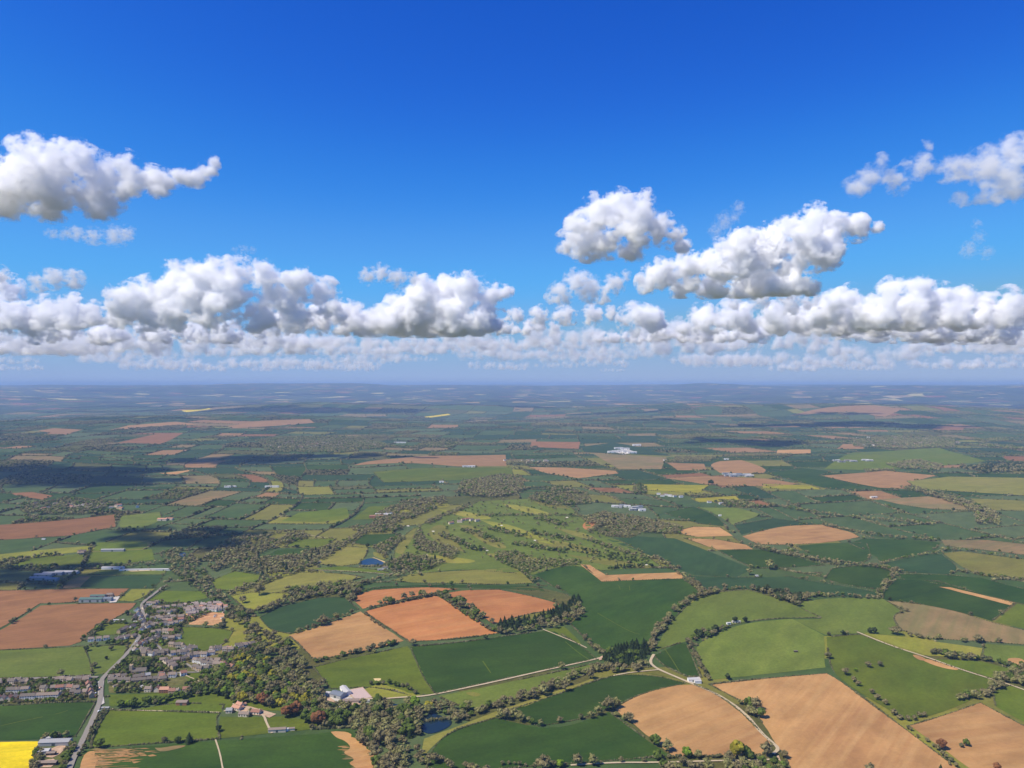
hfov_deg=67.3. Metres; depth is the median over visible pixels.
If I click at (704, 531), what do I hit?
field
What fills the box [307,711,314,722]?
tree
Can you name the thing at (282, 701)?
tree
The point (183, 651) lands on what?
house
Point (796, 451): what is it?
field
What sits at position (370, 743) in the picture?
tree
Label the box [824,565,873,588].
hedge
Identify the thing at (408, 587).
hedge
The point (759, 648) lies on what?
field
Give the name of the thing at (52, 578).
barn
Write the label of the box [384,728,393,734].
tree
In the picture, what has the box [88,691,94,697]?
house
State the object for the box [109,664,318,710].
field
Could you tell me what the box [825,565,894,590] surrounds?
field
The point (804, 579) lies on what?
hedge
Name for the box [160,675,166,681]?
house
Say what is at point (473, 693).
bare patch
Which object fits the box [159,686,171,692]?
house
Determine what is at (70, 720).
field
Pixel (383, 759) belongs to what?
tree
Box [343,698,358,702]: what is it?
barn
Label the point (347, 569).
field
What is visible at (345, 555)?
field
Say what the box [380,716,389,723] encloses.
tree
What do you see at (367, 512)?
field
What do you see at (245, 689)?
tree
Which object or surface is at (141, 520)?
field
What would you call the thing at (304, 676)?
tree
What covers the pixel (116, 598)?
farmyard
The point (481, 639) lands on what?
hedge
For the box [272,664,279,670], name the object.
tree
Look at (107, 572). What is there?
field
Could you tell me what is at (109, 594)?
house
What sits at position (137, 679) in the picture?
house
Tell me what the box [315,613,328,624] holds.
tree
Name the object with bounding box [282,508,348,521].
field
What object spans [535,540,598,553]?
fairway
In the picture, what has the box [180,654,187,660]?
house
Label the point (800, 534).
field
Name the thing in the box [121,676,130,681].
house
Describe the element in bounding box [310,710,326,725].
tree
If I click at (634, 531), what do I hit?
field
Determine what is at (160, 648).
road
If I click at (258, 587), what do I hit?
tree
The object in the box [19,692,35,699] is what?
house
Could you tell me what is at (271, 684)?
tree
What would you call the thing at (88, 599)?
barn
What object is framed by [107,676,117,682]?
house
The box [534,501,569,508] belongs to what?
fairway
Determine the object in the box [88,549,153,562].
field
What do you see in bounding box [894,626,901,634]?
tree
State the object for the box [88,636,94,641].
house
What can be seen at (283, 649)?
tree
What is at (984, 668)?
field
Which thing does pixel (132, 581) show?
field
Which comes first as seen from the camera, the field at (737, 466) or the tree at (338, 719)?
the tree at (338, 719)
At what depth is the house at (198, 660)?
1230.20 m
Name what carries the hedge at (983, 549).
on the ground
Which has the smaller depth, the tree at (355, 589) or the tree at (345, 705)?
the tree at (345, 705)
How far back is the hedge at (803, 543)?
2294.16 m
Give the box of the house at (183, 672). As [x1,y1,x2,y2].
[180,669,186,675]
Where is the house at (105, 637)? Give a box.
[103,635,109,640]
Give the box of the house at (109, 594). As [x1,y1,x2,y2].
[106,592,113,596]
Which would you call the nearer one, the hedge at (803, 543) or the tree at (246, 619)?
the tree at (246, 619)
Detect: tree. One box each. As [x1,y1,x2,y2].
[93,738,104,746]
[156,696,163,703]
[174,736,181,742]
[183,732,193,744]
[210,680,217,685]
[213,664,220,671]
[213,673,220,679]
[214,687,221,694]
[219,665,229,674]
[220,686,227,691]
[225,681,234,688]
[227,673,234,680]
[228,687,234,693]
[230,613,237,621]
[232,654,241,661]
[236,672,246,680]
[236,691,247,701]
[238,595,246,602]
[238,610,246,618]
[239,663,246,669]
[239,682,248,686]
[240,687,249,692]
[242,617,250,622]
[244,634,253,640]
[244,677,253,685]
[247,694,257,702]
[249,658,257,664]
[250,628,257,634]
[254,582,266,594]
[254,654,264,659]
[255,692,268,704]
[256,643,265,650]
[256,669,265,674]
[262,648,270,655]
[262,676,270,680]
[263,629,269,638]
[264,696,274,706]
[265,681,275,687]
[267,633,274,640]
[267,669,276,675]
[270,675,280,680]
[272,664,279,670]
[272,692,281,699]
[273,655,281,662]
[274,635,282,642]
[278,646,286,653]
[278,698,286,705]
[279,680,287,689]
[281,705,292,716]
[283,651,291,657]
[283,667,291,675]
[284,638,292,645]
[287,670,294,677]
[287,686,296,693]
[289,673,298,682]
[289,700,302,714]
[291,678,303,685]
[295,666,302,676]
[297,663,304,669]
[298,687,307,694]
[299,657,308,664]
[299,695,307,702]
[300,673,307,679]
[300,708,310,721]
[302,682,310,690]
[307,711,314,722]
[310,688,320,696]
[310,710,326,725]
[311,698,318,704]
[311,706,320,711]
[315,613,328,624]
[317,679,324,687]
[317,694,327,702]
[319,686,325,694]
[325,711,336,719]
[332,715,344,724]
[334,708,343,714]
[338,699,344,705]
[340,702,348,709]
[343,710,350,717]
[347,715,359,724]
[350,703,359,710]
[351,587,358,594]
[351,717,364,730]
[352,708,360,714]
[356,733,368,744]
[358,724,364,732]
[359,705,371,716]
[360,697,367,704]
[360,717,368,723]
[362,725,375,735]
[365,739,377,748]
[366,721,376,728]
[367,715,378,723]
[367,744,381,756]
[370,727,386,745]
[370,755,380,765]
[371,704,380,711]
[372,693,382,701]
[376,700,383,704]
[377,722,390,729]
[377,755,390,765]
[379,710,388,717]
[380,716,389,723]
[383,731,398,743]
[383,759,395,767]
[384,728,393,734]
[384,742,396,751]
[384,751,392,757]
[386,707,392,717]
[389,742,406,753]
[389,752,401,766]
[391,718,399,724]
[392,710,401,717]
[392,721,401,733]
[396,704,404,712]
[396,713,405,719]
[398,727,405,734]
[398,760,410,767]
[399,753,409,760]
[401,721,408,728]
[404,704,413,711]
[404,717,412,722]
[405,708,412,715]
[406,723,415,732]
[407,729,412,738]
[409,695,419,704]
[413,718,423,725]
[413,752,421,760]
[414,707,424,714]
[414,728,421,733]
[414,744,421,749]
[423,703,433,711]
[429,752,441,760]
[447,760,453,767]
[476,706,482,713]
[485,700,491,707]
[494,700,501,708]
[516,693,523,700]
[533,754,550,767]
[557,759,563,765]
[572,753,582,765]
[588,753,597,762]
[599,695,613,710]
[625,649,632,654]
[682,746,691,757]
[730,739,744,757]
[743,749,754,758]
[750,696,762,707]
[755,707,765,717]
[759,740,772,756]
[764,559,773,569]
[865,762,874,767]
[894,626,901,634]
[936,738,947,748]
[963,738,969,745]
[972,634,982,642]
[987,679,996,686]
[993,762,1001,767]
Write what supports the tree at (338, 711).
on the farmland
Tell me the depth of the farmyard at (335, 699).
1092.00 m
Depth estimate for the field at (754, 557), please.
1923.38 m
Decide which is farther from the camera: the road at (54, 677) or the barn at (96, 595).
the barn at (96, 595)
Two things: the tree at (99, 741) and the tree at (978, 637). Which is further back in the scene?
the tree at (978, 637)
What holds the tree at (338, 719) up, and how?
on the farmland
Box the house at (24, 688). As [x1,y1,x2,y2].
[15,685,30,691]
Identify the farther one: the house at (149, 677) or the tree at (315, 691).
the house at (149, 677)
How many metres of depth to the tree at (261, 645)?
1282.48 m
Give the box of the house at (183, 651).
[180,649,187,654]
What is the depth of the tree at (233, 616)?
1445.93 m
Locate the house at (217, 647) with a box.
[212,645,219,650]
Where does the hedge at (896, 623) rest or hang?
on the ground
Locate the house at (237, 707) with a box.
[231,703,244,711]
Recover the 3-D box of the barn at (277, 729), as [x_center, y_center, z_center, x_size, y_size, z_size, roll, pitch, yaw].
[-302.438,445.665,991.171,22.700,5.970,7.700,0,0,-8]
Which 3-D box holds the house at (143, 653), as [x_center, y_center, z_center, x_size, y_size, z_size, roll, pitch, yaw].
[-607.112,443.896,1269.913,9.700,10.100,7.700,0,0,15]
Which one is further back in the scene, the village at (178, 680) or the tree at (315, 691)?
the village at (178, 680)
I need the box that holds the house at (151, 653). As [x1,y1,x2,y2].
[147,649,155,655]
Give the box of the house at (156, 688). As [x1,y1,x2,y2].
[154,684,159,691]
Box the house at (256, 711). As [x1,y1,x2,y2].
[250,708,262,714]
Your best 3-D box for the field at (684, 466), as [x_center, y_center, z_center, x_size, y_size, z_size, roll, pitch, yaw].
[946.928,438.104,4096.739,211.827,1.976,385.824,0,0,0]
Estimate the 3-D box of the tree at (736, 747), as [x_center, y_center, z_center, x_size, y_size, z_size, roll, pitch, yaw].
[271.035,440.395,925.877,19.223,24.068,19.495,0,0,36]
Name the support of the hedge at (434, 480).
on the ground
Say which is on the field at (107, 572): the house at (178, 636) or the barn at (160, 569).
the barn at (160, 569)
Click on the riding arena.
(359, 693)
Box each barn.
[29,576,50,579]
[29,760,57,764]
[33,573,53,576]
[37,748,51,754]
[38,738,72,746]
[42,571,63,575]
[45,577,59,580]
[45,751,56,755]
[64,570,79,574]
[78,597,102,602]
[90,594,105,596]
[101,548,124,551]
[101,566,124,569]
[102,597,113,601]
[119,568,169,570]
[157,518,167,520]
[175,700,188,705]
[268,727,286,732]
[329,690,346,698]
[340,685,351,694]
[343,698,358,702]
[687,677,698,681]
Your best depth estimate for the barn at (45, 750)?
923.61 m
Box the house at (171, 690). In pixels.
[168,688,175,693]
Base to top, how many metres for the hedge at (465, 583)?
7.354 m
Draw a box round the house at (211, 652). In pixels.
[208,649,215,654]
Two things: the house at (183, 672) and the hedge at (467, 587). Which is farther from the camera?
the hedge at (467, 587)
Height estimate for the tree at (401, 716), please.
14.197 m
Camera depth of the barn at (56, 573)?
1814.84 m
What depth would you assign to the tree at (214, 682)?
1123.94 m
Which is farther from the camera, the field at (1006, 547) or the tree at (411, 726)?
the field at (1006, 547)
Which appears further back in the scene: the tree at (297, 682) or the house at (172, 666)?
the house at (172, 666)
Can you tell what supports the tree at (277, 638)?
on the farmland
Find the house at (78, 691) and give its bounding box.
[74,689,81,694]
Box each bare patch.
[80,751,97,767]
[85,761,140,763]
[91,748,139,749]
[92,748,147,750]
[92,751,150,753]
[92,758,126,759]
[98,754,155,758]
[156,745,185,750]
[331,731,379,767]
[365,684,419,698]
[466,692,479,695]
[913,655,925,659]
[924,659,957,669]
[1007,658,1023,663]
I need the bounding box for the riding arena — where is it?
[351,688,370,698]
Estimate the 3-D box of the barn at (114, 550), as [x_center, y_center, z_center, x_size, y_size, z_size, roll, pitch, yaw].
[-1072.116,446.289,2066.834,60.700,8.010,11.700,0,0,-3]
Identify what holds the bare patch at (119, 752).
on the field at (320, 750)
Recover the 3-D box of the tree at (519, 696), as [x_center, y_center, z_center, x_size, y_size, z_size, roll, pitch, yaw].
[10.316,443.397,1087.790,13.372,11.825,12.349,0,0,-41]
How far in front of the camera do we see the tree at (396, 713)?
1024.20 m
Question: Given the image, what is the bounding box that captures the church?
[129,663,147,673]
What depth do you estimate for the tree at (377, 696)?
1067.42 m
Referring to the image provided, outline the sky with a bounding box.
[0,0,1023,384]
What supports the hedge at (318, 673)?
on the ground
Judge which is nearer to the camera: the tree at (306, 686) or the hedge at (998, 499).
the tree at (306, 686)
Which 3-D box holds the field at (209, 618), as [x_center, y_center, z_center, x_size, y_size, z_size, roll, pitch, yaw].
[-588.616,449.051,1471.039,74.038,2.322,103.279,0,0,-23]
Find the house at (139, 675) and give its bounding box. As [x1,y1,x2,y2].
[132,672,144,677]
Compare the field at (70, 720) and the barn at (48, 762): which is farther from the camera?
the field at (70, 720)
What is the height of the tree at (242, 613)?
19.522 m
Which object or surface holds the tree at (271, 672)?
on the farmland
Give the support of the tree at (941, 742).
on the farmland
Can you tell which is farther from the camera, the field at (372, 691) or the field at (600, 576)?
the field at (600, 576)
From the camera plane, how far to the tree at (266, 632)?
1344.84 m
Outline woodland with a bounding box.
[0,402,1023,767]
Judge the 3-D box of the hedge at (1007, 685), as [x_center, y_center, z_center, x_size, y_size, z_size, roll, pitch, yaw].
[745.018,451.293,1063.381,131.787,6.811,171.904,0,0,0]
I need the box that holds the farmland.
[0,402,1023,767]
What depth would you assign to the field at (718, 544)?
2093.44 m
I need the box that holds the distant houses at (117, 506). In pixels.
[32,436,959,509]
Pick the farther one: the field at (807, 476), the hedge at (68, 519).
the field at (807, 476)
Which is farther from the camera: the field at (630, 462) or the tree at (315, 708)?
the field at (630, 462)
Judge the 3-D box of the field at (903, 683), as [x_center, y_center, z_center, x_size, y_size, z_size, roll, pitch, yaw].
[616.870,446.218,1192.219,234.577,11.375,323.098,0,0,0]
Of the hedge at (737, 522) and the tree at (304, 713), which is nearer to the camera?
the tree at (304, 713)
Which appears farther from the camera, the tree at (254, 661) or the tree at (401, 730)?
the tree at (254, 661)
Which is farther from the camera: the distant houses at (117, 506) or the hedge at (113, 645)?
the distant houses at (117, 506)
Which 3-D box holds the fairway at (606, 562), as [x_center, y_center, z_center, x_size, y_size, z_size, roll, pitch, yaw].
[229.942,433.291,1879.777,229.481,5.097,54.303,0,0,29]
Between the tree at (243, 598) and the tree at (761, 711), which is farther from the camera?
the tree at (243, 598)
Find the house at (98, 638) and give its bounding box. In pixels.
[96,636,101,641]
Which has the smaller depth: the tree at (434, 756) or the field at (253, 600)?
the tree at (434, 756)
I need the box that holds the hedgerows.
[0,402,1023,767]
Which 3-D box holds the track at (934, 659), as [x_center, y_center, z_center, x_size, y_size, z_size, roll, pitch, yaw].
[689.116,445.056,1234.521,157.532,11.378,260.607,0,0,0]
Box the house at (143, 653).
[141,650,147,655]
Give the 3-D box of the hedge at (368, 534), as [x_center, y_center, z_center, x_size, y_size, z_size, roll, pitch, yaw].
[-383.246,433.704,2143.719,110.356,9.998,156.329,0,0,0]
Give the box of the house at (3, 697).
[0,694,6,700]
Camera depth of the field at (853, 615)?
1453.39 m
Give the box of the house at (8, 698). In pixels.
[5,693,12,701]
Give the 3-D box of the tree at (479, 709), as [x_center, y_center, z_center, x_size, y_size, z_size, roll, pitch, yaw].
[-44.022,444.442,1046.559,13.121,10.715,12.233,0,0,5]
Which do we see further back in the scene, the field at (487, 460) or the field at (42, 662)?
the field at (487, 460)
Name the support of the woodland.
on the farmland
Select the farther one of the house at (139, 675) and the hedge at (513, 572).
the hedge at (513, 572)
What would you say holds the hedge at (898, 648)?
on the ground
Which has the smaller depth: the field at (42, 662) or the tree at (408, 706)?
the tree at (408, 706)
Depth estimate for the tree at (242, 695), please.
1076.07 m
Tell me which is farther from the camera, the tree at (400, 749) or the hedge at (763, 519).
the hedge at (763, 519)
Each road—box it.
[0,676,97,679]
[66,587,160,767]
[145,638,198,672]
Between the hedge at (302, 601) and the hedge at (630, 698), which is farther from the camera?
the hedge at (302, 601)
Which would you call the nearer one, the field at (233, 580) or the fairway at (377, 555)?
the field at (233, 580)
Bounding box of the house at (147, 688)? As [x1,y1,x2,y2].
[144,686,151,691]
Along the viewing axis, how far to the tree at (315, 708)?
1027.86 m
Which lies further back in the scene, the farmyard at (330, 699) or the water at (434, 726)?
the farmyard at (330, 699)
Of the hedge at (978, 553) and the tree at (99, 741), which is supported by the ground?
the hedge at (978, 553)
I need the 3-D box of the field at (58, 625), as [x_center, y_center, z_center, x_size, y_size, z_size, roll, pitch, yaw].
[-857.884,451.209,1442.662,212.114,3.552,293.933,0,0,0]
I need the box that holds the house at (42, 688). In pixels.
[39,685,48,691]
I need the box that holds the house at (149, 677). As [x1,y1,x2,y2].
[141,675,152,680]
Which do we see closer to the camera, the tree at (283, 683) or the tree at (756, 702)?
the tree at (756, 702)
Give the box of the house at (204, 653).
[201,651,207,656]
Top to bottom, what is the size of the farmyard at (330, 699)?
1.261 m
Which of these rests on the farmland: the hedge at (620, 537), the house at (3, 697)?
the house at (3, 697)
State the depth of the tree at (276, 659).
1212.49 m
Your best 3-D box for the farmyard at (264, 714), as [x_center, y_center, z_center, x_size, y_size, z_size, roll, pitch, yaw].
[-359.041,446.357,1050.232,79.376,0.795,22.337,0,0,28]
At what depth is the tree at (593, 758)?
904.29 m
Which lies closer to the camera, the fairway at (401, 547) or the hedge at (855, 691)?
the hedge at (855, 691)
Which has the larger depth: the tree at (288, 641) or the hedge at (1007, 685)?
the tree at (288, 641)
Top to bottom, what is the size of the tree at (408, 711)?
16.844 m
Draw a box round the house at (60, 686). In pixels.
[55,683,63,690]
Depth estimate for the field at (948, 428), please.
8060.67 m
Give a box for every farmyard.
[38,759,53,766]
[45,746,64,757]
[109,596,119,602]
[232,703,274,717]
[327,687,371,704]
[330,695,351,701]
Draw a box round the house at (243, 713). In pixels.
[238,710,250,716]
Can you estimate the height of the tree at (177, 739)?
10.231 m
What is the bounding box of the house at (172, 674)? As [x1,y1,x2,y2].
[168,671,177,677]
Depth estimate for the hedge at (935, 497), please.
2818.44 m
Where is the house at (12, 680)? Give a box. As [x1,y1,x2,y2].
[9,678,16,683]
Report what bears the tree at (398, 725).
on the farmland
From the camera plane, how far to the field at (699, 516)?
2606.18 m
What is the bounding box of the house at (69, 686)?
[66,684,73,689]
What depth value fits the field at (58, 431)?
6936.95 m
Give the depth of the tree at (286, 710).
1030.26 m
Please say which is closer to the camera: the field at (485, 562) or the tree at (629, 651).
the tree at (629, 651)
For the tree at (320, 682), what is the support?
on the farmland
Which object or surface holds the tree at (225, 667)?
on the farmland
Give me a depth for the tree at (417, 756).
914.44 m
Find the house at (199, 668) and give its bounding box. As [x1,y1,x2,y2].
[196,665,202,670]
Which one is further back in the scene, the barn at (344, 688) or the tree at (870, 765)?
the barn at (344, 688)
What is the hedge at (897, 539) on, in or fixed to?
on the ground
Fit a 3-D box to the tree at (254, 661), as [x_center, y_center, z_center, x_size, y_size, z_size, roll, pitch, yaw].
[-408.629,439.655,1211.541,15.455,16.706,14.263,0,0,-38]
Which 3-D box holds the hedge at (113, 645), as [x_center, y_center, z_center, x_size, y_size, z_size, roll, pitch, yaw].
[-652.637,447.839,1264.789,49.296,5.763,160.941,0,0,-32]
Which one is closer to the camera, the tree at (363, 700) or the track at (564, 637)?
the tree at (363, 700)
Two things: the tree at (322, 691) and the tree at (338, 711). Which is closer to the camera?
the tree at (338, 711)
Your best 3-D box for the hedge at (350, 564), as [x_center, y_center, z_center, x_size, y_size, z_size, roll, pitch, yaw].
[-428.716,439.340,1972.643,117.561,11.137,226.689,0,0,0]
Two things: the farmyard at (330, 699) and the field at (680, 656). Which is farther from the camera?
the field at (680, 656)
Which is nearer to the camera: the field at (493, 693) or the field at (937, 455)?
the field at (493, 693)
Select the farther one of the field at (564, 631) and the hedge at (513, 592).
the hedge at (513, 592)
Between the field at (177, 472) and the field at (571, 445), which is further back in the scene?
the field at (571, 445)
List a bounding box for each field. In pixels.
[0,514,114,539]
[0,546,93,558]
[0,589,126,626]
[0,603,134,649]
[0,646,90,677]
[0,680,96,703]
[0,702,93,739]
[0,741,37,767]
[12,492,50,498]
[14,554,83,567]
[35,745,69,767]
[39,428,79,433]
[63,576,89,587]
[80,575,162,587]
[81,731,370,767]
[87,645,126,674]
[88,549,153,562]
[92,570,164,574]
[92,710,217,746]
[93,623,129,635]
[94,541,147,550]
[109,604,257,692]
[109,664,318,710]
[112,422,193,429]
[118,433,182,443]
[118,589,153,600]
[120,512,160,527]
[137,703,221,711]
[151,591,206,602]
[161,469,195,473]
[176,627,231,649]
[182,408,210,411]
[186,612,223,624]
[212,571,259,590]
[219,716,267,737]
[228,419,313,427]
[232,592,288,609]
[259,573,358,592]
[261,597,356,632]
[267,716,323,731]
[269,548,317,555]
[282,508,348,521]
[288,538,334,546]
[289,611,402,657]
[315,646,434,694]
[316,566,390,573]
[318,546,366,565]
[352,505,399,519]
[355,534,395,545]
[355,587,455,608]
[356,455,506,465]
[358,585,543,592]
[366,596,496,640]
[374,467,511,481]
[392,569,531,583]
[394,499,658,574]
[412,631,593,692]
[422,675,601,756]
[425,414,449,417]
[428,712,666,767]
[439,664,595,708]
[449,590,554,623]
[504,586,574,606]
[513,675,682,725]
[530,441,579,448]
[530,467,617,477]
[536,566,697,653]
[547,626,580,643]
[580,564,681,580]
[582,443,670,455]
[583,522,598,528]
[593,453,666,468]
[596,525,640,537]
[607,536,748,576]
[616,684,769,755]
[644,484,708,492]
[655,590,816,650]
[655,643,698,675]
[666,506,723,525]
[667,476,795,485]
[668,463,705,469]
[681,527,731,536]
[688,538,751,549]
[691,496,738,501]
[691,576,876,596]
[697,619,824,679]
[702,507,760,523]
[711,460,765,472]
[713,674,956,767]
[720,550,822,567]
[735,518,811,534]
[743,525,857,544]
[763,484,818,488]
[765,468,870,488]
[777,449,810,453]
[791,405,900,416]
[794,598,903,635]
[799,543,869,562]
[821,471,936,488]
[825,448,983,469]
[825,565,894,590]
[827,634,988,720]
[837,444,863,448]
[850,538,939,560]
[866,633,981,658]
[879,554,956,573]
[880,496,966,509]
[884,579,1009,620]
[888,601,1023,643]
[899,574,1023,603]
[908,477,1023,494]
[910,703,1023,767]
[932,426,965,430]
[935,659,1008,680]
[942,540,1023,554]
[942,587,1011,604]
[944,551,1023,577]
[972,499,1023,510]
[983,644,1023,664]
[994,686,1023,721]
[995,603,1023,628]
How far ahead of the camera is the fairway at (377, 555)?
1947.38 m
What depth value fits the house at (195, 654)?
1260.17 m
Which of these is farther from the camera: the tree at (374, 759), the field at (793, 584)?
the field at (793, 584)
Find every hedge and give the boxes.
[0,515,116,539]
[0,588,128,627]
[1,645,93,677]
[2,700,96,737]
[73,602,136,644]
[87,569,165,574]
[89,708,220,748]
[95,645,128,673]
[149,590,207,602]
[153,702,224,708]
[175,626,233,650]
[210,570,259,590]
[230,591,288,610]
[260,596,358,633]
[266,572,363,591]
[283,538,336,547]
[289,636,398,658]
[313,566,389,573]
[313,647,423,695]
[320,546,367,565]
[347,584,549,594]
[353,533,397,544]
[356,587,458,607]
[364,595,498,641]
[374,467,512,482]
[391,568,533,584]
[393,498,660,572]
[410,632,596,693]
[425,712,670,767]
[440,662,605,708]
[449,588,560,623]
[510,674,685,726]
[529,467,618,477]
[537,564,697,653]
[598,524,641,537]
[651,484,707,492]
[655,645,701,677]
[661,589,821,648]
[665,476,798,485]
[666,506,728,526]
[683,537,751,548]
[683,683,772,756]
[688,575,875,596]
[701,507,762,523]
[708,673,950,767]
[718,549,824,568]
[734,518,814,531]
[743,524,859,544]
[763,468,874,489]
[796,542,870,563]
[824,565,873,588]
[827,633,996,719]
[849,538,941,560]
[880,553,958,573]
[882,578,1013,619]
[886,600,1023,644]
[890,496,968,509]
[897,573,1022,588]
[907,476,1021,492]
[910,702,1023,725]
[941,539,1023,554]
[942,551,1021,576]
[969,498,1021,510]
[993,684,1023,705]
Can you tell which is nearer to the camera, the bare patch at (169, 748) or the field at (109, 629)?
the bare patch at (169, 748)
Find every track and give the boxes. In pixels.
[215,739,222,767]
[260,713,272,732]
[346,657,598,698]
[543,629,586,647]
[571,759,768,765]
[613,669,657,675]
[649,654,778,753]
[858,632,1023,689]
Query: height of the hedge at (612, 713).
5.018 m
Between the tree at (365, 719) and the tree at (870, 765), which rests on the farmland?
the tree at (365, 719)
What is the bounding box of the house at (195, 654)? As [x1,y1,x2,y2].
[193,651,198,656]
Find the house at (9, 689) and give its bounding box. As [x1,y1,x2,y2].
[6,686,19,692]
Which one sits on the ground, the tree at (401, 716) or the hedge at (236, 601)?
the hedge at (236, 601)
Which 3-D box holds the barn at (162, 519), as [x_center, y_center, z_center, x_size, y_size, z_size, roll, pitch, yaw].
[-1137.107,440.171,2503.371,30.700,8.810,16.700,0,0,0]
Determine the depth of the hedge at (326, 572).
1759.69 m
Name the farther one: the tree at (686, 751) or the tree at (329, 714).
the tree at (329, 714)
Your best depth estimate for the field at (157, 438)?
6090.67 m
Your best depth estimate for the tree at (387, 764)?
876.57 m
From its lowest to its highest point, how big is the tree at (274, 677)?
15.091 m
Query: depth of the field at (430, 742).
1028.34 m
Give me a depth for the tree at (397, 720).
998.22 m
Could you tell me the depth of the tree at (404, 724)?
989.68 m
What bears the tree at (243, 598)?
on the farmland
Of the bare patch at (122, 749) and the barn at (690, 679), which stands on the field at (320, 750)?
the bare patch at (122, 749)
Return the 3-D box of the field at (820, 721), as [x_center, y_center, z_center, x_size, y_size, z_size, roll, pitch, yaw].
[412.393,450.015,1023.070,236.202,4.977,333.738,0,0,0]
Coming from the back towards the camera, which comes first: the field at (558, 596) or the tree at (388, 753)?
the field at (558, 596)
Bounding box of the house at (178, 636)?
[175,633,181,638]
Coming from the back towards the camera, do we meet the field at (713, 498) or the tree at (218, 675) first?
the field at (713, 498)
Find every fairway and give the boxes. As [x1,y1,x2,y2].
[373,552,388,559]
[395,528,415,553]
[421,502,449,507]
[427,554,474,562]
[429,525,462,550]
[439,509,490,518]
[459,525,505,548]
[482,520,555,543]
[483,553,556,561]
[504,504,548,514]
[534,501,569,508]
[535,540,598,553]
[557,528,595,538]
[566,554,650,567]
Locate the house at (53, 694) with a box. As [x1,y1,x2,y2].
[44,691,58,697]
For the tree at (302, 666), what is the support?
on the farmland
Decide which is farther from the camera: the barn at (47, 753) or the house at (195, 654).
the house at (195, 654)
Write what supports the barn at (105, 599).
on the farmyard at (116, 598)
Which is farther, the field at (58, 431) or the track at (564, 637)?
the field at (58, 431)
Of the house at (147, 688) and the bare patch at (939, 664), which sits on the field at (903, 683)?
the bare patch at (939, 664)
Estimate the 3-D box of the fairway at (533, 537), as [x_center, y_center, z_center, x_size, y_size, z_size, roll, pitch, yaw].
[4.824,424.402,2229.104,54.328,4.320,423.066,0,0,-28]
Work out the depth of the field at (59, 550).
2056.14 m
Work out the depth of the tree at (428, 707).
1043.78 m
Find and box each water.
[360,558,382,564]
[421,714,451,732]
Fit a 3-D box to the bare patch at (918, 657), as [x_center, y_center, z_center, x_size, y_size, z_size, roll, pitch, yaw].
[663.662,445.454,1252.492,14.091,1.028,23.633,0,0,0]
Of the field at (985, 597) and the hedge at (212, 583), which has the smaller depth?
the field at (985, 597)
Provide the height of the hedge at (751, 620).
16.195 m
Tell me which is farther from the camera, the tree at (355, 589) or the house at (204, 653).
the tree at (355, 589)
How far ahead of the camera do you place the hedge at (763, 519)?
2502.82 m
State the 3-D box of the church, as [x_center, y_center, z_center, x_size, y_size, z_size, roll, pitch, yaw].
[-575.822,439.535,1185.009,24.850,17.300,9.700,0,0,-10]
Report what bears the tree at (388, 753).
on the farmland
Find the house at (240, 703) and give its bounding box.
[235,700,246,705]
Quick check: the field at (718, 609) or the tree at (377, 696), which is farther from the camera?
the field at (718, 609)
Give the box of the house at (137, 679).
[135,676,145,682]
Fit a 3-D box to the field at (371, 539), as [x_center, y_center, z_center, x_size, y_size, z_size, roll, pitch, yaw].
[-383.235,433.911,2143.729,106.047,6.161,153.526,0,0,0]
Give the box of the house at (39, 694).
[35,691,47,698]
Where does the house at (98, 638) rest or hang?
on the farmland
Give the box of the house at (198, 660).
[196,657,203,663]
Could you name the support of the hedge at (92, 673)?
on the ground
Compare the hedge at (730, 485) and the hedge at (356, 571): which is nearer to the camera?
the hedge at (356, 571)
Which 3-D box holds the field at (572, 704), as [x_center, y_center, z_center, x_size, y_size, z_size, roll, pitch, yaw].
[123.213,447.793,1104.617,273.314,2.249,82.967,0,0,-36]
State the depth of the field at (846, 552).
2014.61 m
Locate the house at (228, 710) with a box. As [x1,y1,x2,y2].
[225,707,233,713]
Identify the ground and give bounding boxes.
[0,383,1023,541]
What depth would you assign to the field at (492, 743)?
960.66 m
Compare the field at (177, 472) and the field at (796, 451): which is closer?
the field at (177, 472)
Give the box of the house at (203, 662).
[200,660,208,665]
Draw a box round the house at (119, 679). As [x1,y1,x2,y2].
[115,676,124,682]
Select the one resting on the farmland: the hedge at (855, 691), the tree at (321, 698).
the tree at (321, 698)
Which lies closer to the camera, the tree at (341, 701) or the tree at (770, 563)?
the tree at (341, 701)
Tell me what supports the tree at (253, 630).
on the farmland
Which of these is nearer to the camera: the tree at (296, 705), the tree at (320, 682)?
the tree at (296, 705)
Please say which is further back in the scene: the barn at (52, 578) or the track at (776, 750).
the barn at (52, 578)
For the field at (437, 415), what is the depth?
11892.43 m
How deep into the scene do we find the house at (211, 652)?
1269.71 m
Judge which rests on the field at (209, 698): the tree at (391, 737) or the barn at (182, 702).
the barn at (182, 702)
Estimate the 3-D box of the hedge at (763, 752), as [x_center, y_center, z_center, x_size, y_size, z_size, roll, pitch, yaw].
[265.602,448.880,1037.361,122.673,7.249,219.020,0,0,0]
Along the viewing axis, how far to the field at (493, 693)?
1122.16 m
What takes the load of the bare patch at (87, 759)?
on the field at (320, 750)
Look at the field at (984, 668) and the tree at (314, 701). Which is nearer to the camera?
the tree at (314, 701)
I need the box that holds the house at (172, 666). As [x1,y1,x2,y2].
[170,662,177,669]

